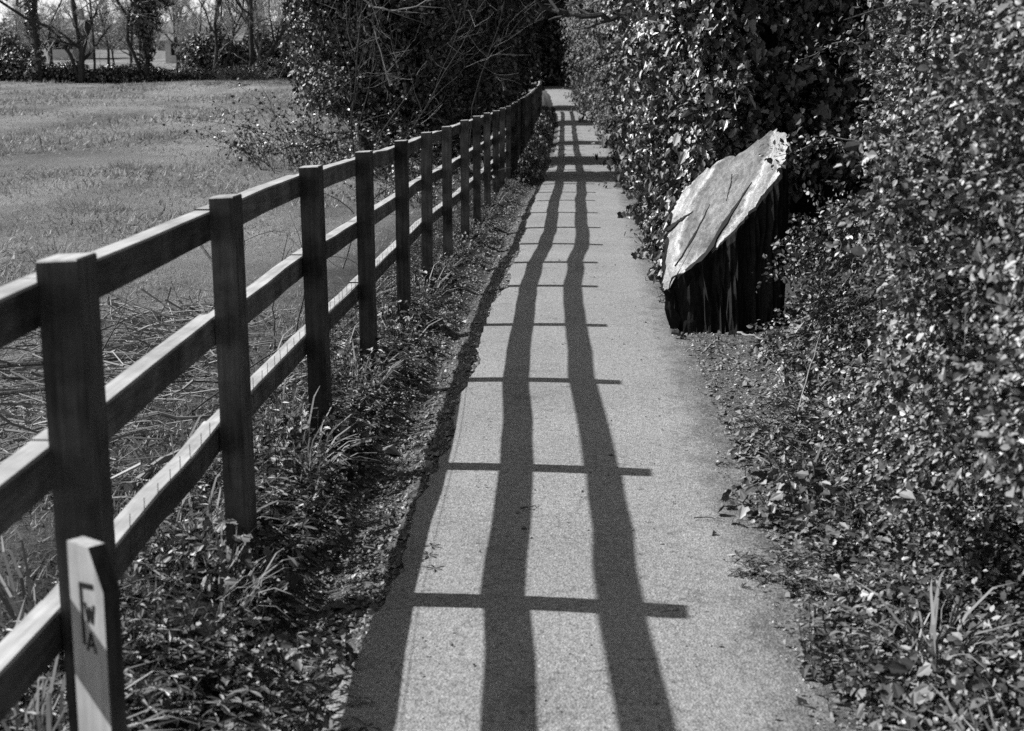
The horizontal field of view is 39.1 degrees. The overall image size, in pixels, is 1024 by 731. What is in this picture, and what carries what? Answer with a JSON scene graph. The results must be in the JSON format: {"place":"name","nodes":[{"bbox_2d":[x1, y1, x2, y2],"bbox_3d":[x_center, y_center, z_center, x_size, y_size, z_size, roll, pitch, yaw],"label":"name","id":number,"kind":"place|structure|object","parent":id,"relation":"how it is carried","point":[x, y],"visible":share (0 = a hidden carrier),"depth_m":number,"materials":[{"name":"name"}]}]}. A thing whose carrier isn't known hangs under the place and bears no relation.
{"place":"outdoors","nodes":[
{"label":"outdoors","id":0,"kind":"place"},
{"bbox_2d":[0,0,538,45],"label":"sky","id":1,"kind":"structure","parent":0,"point":[53,2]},
{"bbox_2d":[0,46,1023,730],"bbox_3d":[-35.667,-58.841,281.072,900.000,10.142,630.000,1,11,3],"label":"ground","id":2,"kind":"structure","parent":0,"point":[256,268],"depth_m":9.31,"materials":[{"name":"plant"}]},
{"bbox_2d":[0,28,46,61],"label":"field bush","id":3,"kind":"object","parent":2,"relation":"on","point":[8,46],"visible":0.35,"depth_m":75.52,"materials":[{"name":"grey plant"}]},
{"bbox_2d":[0,44,58,81],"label":"field bush","id":4,"kind":"object","parent":2,"relation":"on","point":[12,68],"visible":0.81,"depth_m":63.96,"materials":[{"name":"grey plant"}]},
{"bbox_2d":[1,0,58,50],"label":"bare tree","id":5,"kind":"object","parent":2,"relation":"on","point":[20,30],"visible":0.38,"depth_m":90.99,"materials":[{"name":"grey plant"}]},
{"bbox_2d":[18,0,47,82],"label":"bare tree","id":6,"kind":"object","parent":2,"relation":"on","point":[37,55],"visible":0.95,"depth_m":63.43,"materials":[{"name":"black plant"}]},
{"bbox_2d":[0,0,91,64],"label":"bare tree","id":7,"kind":"object","parent":2,"relation":"on","point":[49,39],"visible":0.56,"depth_m":87.11,"materials":[{"name":"grey plant"}]},
{"bbox_2d":[2,232,101,262],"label":"field tussock","id":8,"kind":"object","parent":2,"relation":"on","point":[55,248],"visible":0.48,"depth_m":13.89,"materials":[{"name":"grey plant"}]},
{"bbox_2d":[25,50,89,82],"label":"field bush","id":9,"kind":"object","parent":2,"relation":"on","point":[59,72],"visible":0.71,"depth_m":63.87,"materials":[{"name":"black plant"}]},
{"bbox_2d":[45,9,97,59],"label":"house","id":10,"kind":"structure","parent":2,"relation":"on","point":[59,52],"depth_m":114.86,"materials":[{"name":"tile"}]},
{"bbox_2d":[0,526,155,638],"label":"grass tuft","id":11,"kind":"object","parent":2,"relation":"on","point":[7,599],"visible":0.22,"depth_m":4.35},
{"bbox_2d":[0,0,157,82],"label":"bare tree","id":12,"kind":"object","parent":2,"relation":"on","point":[80,46],"visible":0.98,"depth_m":63.05,"materials":[{"name":"grey plant"}]},
{"bbox_2d":[37,194,137,212],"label":"field tussock","id":13,"kind":"object","parent":2,"relation":"on","point":[90,203],"visible":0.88,"depth_m":17.70,"materials":[{"name":"grey plant"}]},
{"bbox_2d":[0,596,192,730],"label":"grass tuft","id":14,"kind":"object","parent":2,"relation":"on","point":[17,721],"visible":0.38,"depth_m":3.52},
{"bbox_2d":[67,536,127,730],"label":"waymark post","id":15,"kind":"object","parent":2,"relation":"on","point":[97,640],"visible":1,"depth_m":2.54,"materials":[{"name":"grey wood"}]},
{"bbox_2d":[67,0,129,66],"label":"bare tree","id":16,"kind":"object","parent":2,"relation":"on","point":[106,38],"visible":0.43,"depth_m":88.96,"materials":[{"name":"grey plant"}]},
{"bbox_2d":[9,655,202,730],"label":"grass tuft","id":17,"kind":"object","parent":2,"relation":"on","point":[39,725],"visible":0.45,"depth_m":3.52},
{"bbox_2d":[43,0,174,81],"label":"ivy tree","id":18,"kind":"object","parent":2,"relation":"on","point":[143,30],"visible":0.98,"depth_m":63.01,"materials":[{"name":"black plant"}]},
{"bbox_2d":[0,604,222,720],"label":"cleavers clump","id":19,"kind":"object","parent":2,"relation":"on","point":[146,642],"visible":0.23,"depth_m":3.96,"materials":[{"name":"grey plant"}]},
{"bbox_2d":[85,54,159,82],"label":"field bush","id":20,"kind":"object","parent":2,"relation":"on","point":[122,73],"visible":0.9,"depth_m":63.52,"materials":[{"name":"black plant"}]},
{"bbox_2d":[94,0,170,66],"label":"bare tree","id":21,"kind":"object","parent":2,"relation":"on","point":[121,16],"visible":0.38,"depth_m":82.12,"materials":[{"name":"grey plant"}]},
{"bbox_2d":[4,646,275,730],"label":"cleavers clump","id":22,"kind":"object","parent":2,"relation":"on","point":[225,709],"visible":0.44,"depth_m":3.67,"materials":[{"name":"grey plant"}]},
{"bbox_2d":[0,10,290,50],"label":"distant wood","id":23,"kind":"object","parent":2,"relation":"on","point":[135,41],"visible":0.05,"depth_m":155.10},
{"bbox_2d":[0,279,296,509],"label":"brushwood","id":24,"kind":"object","parent":2,"relation":"on","point":[184,316],"visible":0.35,"depth_m":7.92,"materials":[{"name":"wood"}]},
{"bbox_2d":[124,449,179,490],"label":"cut branch","id":25,"kind":"object","parent":24,"relation":"on","point":[131,485],"visible":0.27,"depth_m":5.67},
{"bbox_2d":[118,530,187,600],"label":"nettle clump","id":26,"kind":"object","parent":2,"relation":"on","point":[126,575],"visible":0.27,"depth_m":4.57,"materials":[{"name":"grey plant"}]},
{"bbox_2d":[154,0,200,70],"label":"bare tree","id":27,"kind":"object","parent":2,"relation":"on","point":[177,8],"visible":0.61,"depth_m":90.91,"materials":[{"name":"grey plant"}]},
{"bbox_2d":[139,59,221,81],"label":"field bush","id":28,"kind":"object","parent":2,"relation":"on","point":[164,74],"visible":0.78,"depth_m":63.78,"materials":[{"name":"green plant"}]},
{"bbox_2d":[109,412,255,495],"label":"grass tuft","id":29,"kind":"object","parent":2,"relation":"on","point":[143,449],"visible":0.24,"depth_m":5.99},
{"bbox_2d":[169,0,227,55],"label":"bare tree","id":30,"kind":"object","parent":2,"relation":"on","point":[194,22],"visible":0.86,"depth_m":82.73,"materials":[{"name":"grey plant"}]},
{"bbox_2d":[121,586,279,692],"bbox_3d":[-0.916,0.750,4.097,0.587,0.223,0.417,2,11,12],"label":"nettle clump","id":31,"kind":"object","parent":2,"relation":"on","point":[233,646],"visible":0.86,"depth_m":4.07,"materials":[{"name":"grey plant"}]},
{"bbox_2d":[159,13,255,62],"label":"house","id":32,"kind":"structure","parent":2,"relation":"on","point":[170,56],"depth_m":108.70,"materials":[{"name":"tile"}]},
{"bbox_2d":[114,451,301,534],"bbox_3d":[-1.203,0.461,5.537,0.818,0.203,0.852,-5,12,-24],"label":"cleavers clump","id":33,"kind":"object","parent":2,"relation":"on","point":[266,498],"visible":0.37,"depth_m":5.52,"materials":[{"name":"grey plant"}]},
{"bbox_2d":[119,469,303,569],"bbox_3d":[-1.108,0.580,5.116,0.738,0.407,0.754,2,11,9],"label":"grass tuft","id":34,"kind":"object","parent":2,"relation":"on","point":[191,522],"visible":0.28,"depth_m":5.16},
{"bbox_2d":[121,514,304,629],"bbox_3d":[-0.946,0.672,4.555,0.658,0.342,0.765,1,11,7],"label":"grass tuft","id":35,"kind":"object","parent":2,"relation":"on","point":[230,595],"visible":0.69,"depth_m":4.59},
{"bbox_2d":[164,22,270,71],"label":"field bush","id":36,"kind":"object","parent":2,"relation":"on","point":[200,57],"visible":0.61,"depth_m":68.81,"materials":[{"name":"grey plant"}]},
{"bbox_2d":[183,405,274,466],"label":"nettle clump","id":37,"kind":"object","parent":2,"relation":"on","point":[256,428],"visible":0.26,"depth_m":6.30,"materials":[{"name":"grey plant"}]},
{"bbox_2d":[148,516,321,596],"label":"ground ivy clump","id":38,"kind":"object","parent":2,"relation":"on","point":[245,557],"visible":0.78,"depth_m":4.70,"materials":[{"name":"grey plant"}]},
{"bbox_2d":[199,0,280,69],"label":"bare tree","id":39,"kind":"object","parent":2,"relation":"on","point":[217,14],"visible":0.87,"depth_m":65.23,"materials":[{"name":"grey plant"}]},
{"bbox_2d":[217,54,299,78],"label":"field bush","id":40,"kind":"object","parent":2,"relation":"on","point":[278,64],"visible":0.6,"depth_m":63.91,"materials":[{"name":"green plant"}]},
{"bbox_2d":[187,669,336,730],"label":"nettle clump","id":41,"kind":"object","parent":2,"relation":"on","point":[327,722],"visible":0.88,"depth_m":3.84,"materials":[{"name":"grey plant"}]},
{"bbox_2d":[0,175,525,730],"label":"verge ground cover","id":42,"kind":"object","parent":2,"relation":"on","point":[224,515],"visible":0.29,"depth_m":4.82,"materials":[{"name":"grey plant"}]},
{"bbox_2d":[230,0,297,64],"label":"bare tree","id":43,"kind":"object","parent":2,"relation":"on","point":[250,12],"visible":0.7,"depth_m":64.66,"materials":[{"name":"grey plant"}]},
{"bbox_2d":[130,461,398,557],"bbox_3d":[-0.939,0.508,5.203,1.039,0.246,0.885,2,11,10],"label":"cleavers clump","id":44,"kind":"object","parent":2,"relation":"on","point":[287,518],"visible":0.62,"depth_m":5.16,"materials":[{"name":"grey plant"}]},
{"bbox_2d":[0,80,541,730],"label":"wooden fence","id":45,"kind":"object","parent":2,"relation":"on","point":[64,454],"visible":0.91,"depth_m":4.52,"materials":[{"name":"grey wood"}]},
{"bbox_2d":[234,23,310,73],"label":"field bush","id":46,"kind":"object","parent":2,"relation":"on","point":[266,47],"visible":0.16,"depth_m":70.78,"materials":[{"name":"grey plant"}]},
{"bbox_2d":[0,77,554,730],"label":"field grass","id":47,"kind":"structure","parent":2,"relation":"on","point":[128,171],"depth_m":20.94,"materials":[{"name":"plant"}]},
{"bbox_2d":[175,651,381,730],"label":"cleavers clump","id":48,"kind":"object","parent":2,"relation":"on","point":[272,719],"visible":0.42,"depth_m":3.94,"materials":[{"name":"grey plant"}]},
{"bbox_2d":[217,423,356,510],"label":"nettle clump","id":49,"kind":"object","parent":2,"relation":"on","point":[317,469],"visible":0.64,"depth_m":5.76,"materials":[{"name":"grey plant"}]},
{"bbox_2d":[214,373,373,412],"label":"cleavers clump","id":50,"kind":"object","parent":2,"relation":"on","point":[278,395],"visible":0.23,"depth_m":7.32,"materials":[{"name":"grey plant"}]},
{"bbox_2d":[235,627,360,712],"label":"ground ivy clump","id":51,"kind":"object","parent":2,"relation":"on","point":[283,644],"visible":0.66,"depth_m":4.25,"materials":[{"name":"grey plant"}]},
{"bbox_2d":[259,398,368,456],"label":"ground ivy clump","id":52,"kind":"object","parent":2,"relation":"on","point":[331,425],"visible":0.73,"depth_m":6.39,"materials":[{"name":"grey plant"}]},
{"bbox_2d":[162,68,481,175],"bbox_3d":[-3.469,-4.377,25.275,4.988,2.171,4.800,3,12,15],"label":"bramble thicket","id":53,"kind":"object","parent":2,"relation":"on","point":[294,133],"visible":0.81,"depth_m":25.14,"materials":[{"name":"grey plant"}]},
{"bbox_2d":[253,386,393,482],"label":"grass tuft","id":54,"kind":"object","parent":2,"relation":"on","point":[317,450],"visible":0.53,"depth_m":6.16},
{"bbox_2d":[252,385,411,435],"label":"cleavers clump","id":55,"kind":"object","parent":2,"relation":"on","point":[366,398],"visible":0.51,"depth_m":7.01,"materials":[{"name":"grey plant"}]},
{"bbox_2d":[330,348,390,405],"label":"nettle clump","id":56,"kind":"object","parent":2,"relation":"on","point":[369,386],"visible":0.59,"depth_m":7.54,"materials":[{"name":"grey plant"}]},
{"bbox_2d":[299,342,433,396],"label":"grass tuft","id":57,"kind":"object","parent":2,"relation":"on","point":[364,370],"visible":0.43,"depth_m":8.02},
{"bbox_2d":[305,334,435,372],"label":"cleavers clump","id":58,"kind":"object","parent":2,"relation":"on","point":[379,349],"visible":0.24,"depth_m":8.83,"materials":[{"name":"grey plant"}]},
{"bbox_2d":[331,338,413,378],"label":"ground ivy clump","id":59,"kind":"object","parent":2,"relation":"on","point":[386,350],"visible":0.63,"depth_m":8.27,"materials":[{"name":"grey plant"}]},
{"bbox_2d":[280,0,488,169],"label":"ivy tree","id":60,"kind":"object","parent":2,"relation":"on","point":[318,27],"visible":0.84,"depth_m":25.43,"materials":[{"name":"black plant"}]},
{"bbox_2d":[338,309,436,350],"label":"nettle clump","id":61,"kind":"object","parent":2,"relation":"on","point":[402,333],"visible":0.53,"depth_m":9.48,"materials":[{"name":"grey plant"}]},
{"bbox_2d":[265,0,521,176],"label":"bare shrub","id":62,"kind":"object","parent":2,"relation":"on","point":[371,73],"visible":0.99,"depth_m":24.15,"materials":[{"name":"grey plant"}]},
{"bbox_2d":[278,0,515,156],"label":"ivy tree","id":63,"kind":"object","parent":2,"relation":"on","point":[464,95],"visible":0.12,"depth_m":30.30,"materials":[{"name":"black plant"}]},
{"bbox_2d":[294,145,511,211],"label":"bramble thicket","id":64,"kind":"object","parent":2,"relation":"on","point":[435,185],"visible":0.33,"depth_m":20.22,"materials":[{"name":"grey plant"}]},
{"bbox_2d":[377,299,444,334],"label":"ground ivy clump","id":65,"kind":"object","parent":2,"relation":"on","point":[437,328],"visible":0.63,"depth_m":10.17,"materials":[{"name":"grey plant"}]},
{"bbox_2d":[382,275,451,306],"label":"nettle clump","id":66,"kind":"object","parent":2,"relation":"on","point":[436,296],"visible":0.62,"depth_m":11.37,"materials":[{"name":"grey plant"}]},
{"bbox_2d":[396,264,461,293],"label":"ground ivy clump","id":67,"kind":"object","parent":2,"relation":"on","point":[445,280],"visible":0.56,"depth_m":12.11,"materials":[{"name":"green plant"}]},
{"bbox_2d":[294,103,566,180],"bbox_3d":[-1.952,-3.991,25.569,4.496,1.392,3.981,-7,13,-32],"label":"bramble thicket","id":68,"kind":"object","parent":2,"relation":"on","point":[348,155],"visible":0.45,"depth_m":24.74,"materials":[{"name":"grey plant"}]},
{"bbox_2d":[346,0,536,137],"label":"ivy tree","id":69,"kind":"object","parent":2,"relation":"on","point":[504,97],"visible":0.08,"depth_m":37.80,"materials":[{"name":"black plant"}]},
{"bbox_2d":[490,0,553,102],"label":"evergreen tree","id":70,"kind":"object","parent":2,"relation":"on","point":[519,46],"visible":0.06,"depth_m":61.24,"materials":[{"name":"black plant"}]},
{"bbox_2d":[531,0,577,86],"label":"evergreen tree","id":71,"kind":"object","parent":2,"relation":"on","point":[553,49],"visible":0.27,"depth_m":77.32,"materials":[{"name":"black plant"}]},
{"bbox_2d":[557,0,605,130],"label":"hawthorn hedge","id":72,"kind":"object","parent":2,"relation":"on","point":[583,89],"visible":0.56,"depth_m":54.19,"materials":[{"name":"grey plant"}]},
{"bbox_2d":[156,177,1023,730],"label":"verge grit","id":73,"kind":"object","parent":2,"relation":"on","point":[366,549],"visible":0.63,"depth_m":5.70,"materials":[{"name":"gravel"}]},
{"bbox_2d":[576,0,621,154],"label":"hawthorn hedge","id":74,"kind":"object","parent":2,"relation":"on","point":[602,122],"visible":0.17,"depth_m":37.97,"materials":[{"name":"grey plant"}]},
{"bbox_2d":[588,0,640,193],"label":"ivy hedge","id":75,"kind":"object","parent":2,"relation":"on","point":[615,130],"visible":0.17,"depth_m":24.92,"materials":[{"name":"grey plant"}]},
{"bbox_2d":[592,0,679,243],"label":"ivy hedge","id":76,"kind":"object","parent":2,"relation":"on","point":[630,40],"visible":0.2,"depth_m":18.12,"materials":[{"name":"grey plant"}]},
{"bbox_2d":[660,129,789,334],"bbox_3d":[1.474,-0.879,9.966,0.997,1.504,0.732,5,12,26],"label":"tree stump","id":77,"kind":"object","parent":2,"relation":"on","point":[728,220],"visible":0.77,"depth_m":9.75,"materials":[{"name":"wood"}]},
{"bbox_2d":[617,0,887,283],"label":"ivy hedge","id":78,"kind":"object","parent":2,"relation":"on","point":[749,99],"visible":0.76,"depth_m":11.96,"materials":[{"name":"grey plant"}]},
{"bbox_2d":[727,422,824,466],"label":"ground ivy clump","id":79,"kind":"object","parent":2,"relation":"on","point":[740,450],"visible":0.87,"depth_m":6.59,"materials":[{"name":"grey plant"}]},
{"bbox_2d":[717,460,861,532],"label":"dock clump","id":80,"kind":"object","parent":2,"relation":"on","point":[767,510],"visible":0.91,"depth_m":5.70,"materials":[{"name":"grey plant"}]},
{"bbox_2d":[717,436,861,509],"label":"dry grass tuft","id":81,"kind":"object","parent":2,"relation":"on","point":[806,478],"visible":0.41,"depth_m":6.10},
{"bbox_2d":[749,321,834,359],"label":"ground ivy clump","id":82,"kind":"object","parent":2,"relation":"on","point":[764,345],"visible":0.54,"depth_m":8.78,"materials":[{"name":"grey plant"}]},
{"bbox_2d":[724,384,869,443],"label":"cleavers clump","id":83,"kind":"object","parent":2,"relation":"on","point":[796,426],"visible":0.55,"depth_m":7.09,"materials":[{"name":"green plant"}]},
{"bbox_2d":[744,356,855,419],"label":"dry grass tuft","id":84,"kind":"object","parent":2,"relation":"on","point":[789,389],"visible":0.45,"depth_m":7.53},
{"bbox_2d":[767,365,855,409],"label":"ground ivy clump","id":85,"kind":"object","parent":2,"relation":"on","point":[812,376],"visible":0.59,"depth_m":7.55,"materials":[{"name":"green plant"}]},
{"bbox_2d":[747,440,876,498],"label":"nettle clump","id":86,"kind":"object","parent":2,"relation":"on","point":[858,451],"visible":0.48,"depth_m":6.18,"materials":[{"name":"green plant"}]},
{"bbox_2d":[774,350,855,386],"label":"dock clump","id":87,"kind":"object","parent":2,"relation":"on","point":[814,362],"visible":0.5,"depth_m":8.01,"materials":[{"name":"grey plant"}]},
{"bbox_2d":[667,0,964,245],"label":"ivy hedge","id":88,"kind":"object","parent":2,"relation":"on","point":[865,85],"depth_m":12.77,"materials":[{"name":"grey plant"}]},
{"bbox_2d":[780,326,851,373],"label":"nettle clump","id":89,"kind":"object","parent":2,"relation":"on","point":[795,349],"visible":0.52,"depth_m":8.52,"materials":[{"name":"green plant"}]},
{"bbox_2d":[726,537,933,629],"bbox_3d":[1.088,0.700,4.942,0.651,0.181,0.764,-6,12,-26],"label":"cleavers clump","id":90,"kind":"object","parent":2,"relation":"on","point":[791,566],"visible":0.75,"depth_m":4.95,"materials":[{"name":"grey plant"}]},
{"bbox_2d":[778,497,905,565],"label":"ground ivy clump","id":91,"kind":"object","parent":2,"relation":"on","point":[802,516],"visible":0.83,"depth_m":5.30,"materials":[{"name":"grey plant"}]},
{"bbox_2d":[790,597,908,705],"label":"nettle clump","id":92,"kind":"object","parent":2,"relation":"on","point":[806,653],"visible":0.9,"depth_m":4.19,"materials":[{"name":"grey plant"}]},
{"bbox_2d":[684,307,1023,730],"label":"leaf litter","id":93,"kind":"object","parent":2,"relation":"on","point":[834,685],"visible":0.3,"depth_m":5.24,"materials":[{"name":"plant"}]},
{"bbox_2d":[747,289,1023,730],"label":"bank ground cover","id":94,"kind":"object","parent":2,"relation":"on","point":[957,637],"visible":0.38,"depth_m":4.83,"materials":[{"name":"grey plant"}]},
{"bbox_2d":[751,0,1023,613],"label":"hawthorn bush","id":95,"kind":"object","parent":2,"relation":"on","point":[892,278],"visible":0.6,"depth_m":4.94,"materials":[{"name":"grey plant"}]},
{"bbox_2d":[756,116,870,173],"bbox_3d":[1.924,-1.369,8.972,0.952,0.374,0.349,10,15,42],"label":"leafy spray","id":96,"kind":"object","parent":95,"relation":"attached to","point":[794,140],"visible":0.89,"depth_m":9.01,"materials":[{"name":"grey plant"}]},
{"bbox_2d":[774,257,871,320],"bbox_3d":[1.874,-0.467,8.642,0.602,0.412,0.352,9,14,38],"label":"leafy spray","id":97,"kind":"object","parent":95,"relation":"attached to","point":[847,285],"visible":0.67,"depth_m":8.60,"materials":[{"name":"grey plant"}]},
{"bbox_2d":[772,19,880,72],"bbox_3d":[2.078,-2.140,9.520,0.309,0.406,0.777,-10,15,-42],"label":"leafy spray","id":98,"kind":"object","parent":95,"relation":"attached to","point":[857,51],"visible":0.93,"depth_m":9.48,"materials":[{"name":"grey plant"}]},
{"bbox_2d":[773,191,881,265],"bbox_3d":[1.914,-0.821,8.723,0.711,0.485,0.361,6,13,30],"label":"leafy spray","id":99,"kind":"object","parent":95,"relation":"attached to","point":[817,226],"visible":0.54,"depth_m":8.76,"materials":[{"name":"grey plant"}]},
{"bbox_2d":[821,574,961,650],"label":"ground ivy clump","id":100,"kind":"object","parent":2,"relation":"on","point":[903,590],"visible":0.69,"depth_m":4.53,"materials":[{"name":"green plant"}]},
{"bbox_2d":[827,0,1023,730],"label":"hawthorn bush","id":101,"kind":"object","parent":2,"relation":"on","point":[997,158],"visible":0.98,"depth_m":3.92,"materials":[{"name":"grey plant"}]},
{"bbox_2d":[828,550,1023,695],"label":"dry grass tuft","id":102,"kind":"object","parent":2,"relation":"on","point":[932,629],"visible":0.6,"depth_m":4.33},
{"bbox_2d":[848,643,1023,730],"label":"dock clump","id":103,"kind":"object","parent":2,"relation":"on","point":[896,668],"visible":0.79,"depth_m":3.90,"materials":[{"name":"grey plant"}]},
{"bbox_2d":[867,677,1010,730],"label":"grass tuft","id":104,"kind":"object","parent":2,"relation":"on","point":[954,726],"visible":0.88,"depth_m":3.58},
{"bbox_2d":[322,71,838,730],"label":"path","id":105,"kind":"structure","parent":0,"point":[542,603],"depth_m":5.40,"materials":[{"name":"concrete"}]},
{"bbox_2d":[535,0,633,29],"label":"overhanging branch","id":106,"kind":"object","parent":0,"point":[588,15],"visible":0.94,"depth_m":19.36,"materials":[{"name":"grey plant"}]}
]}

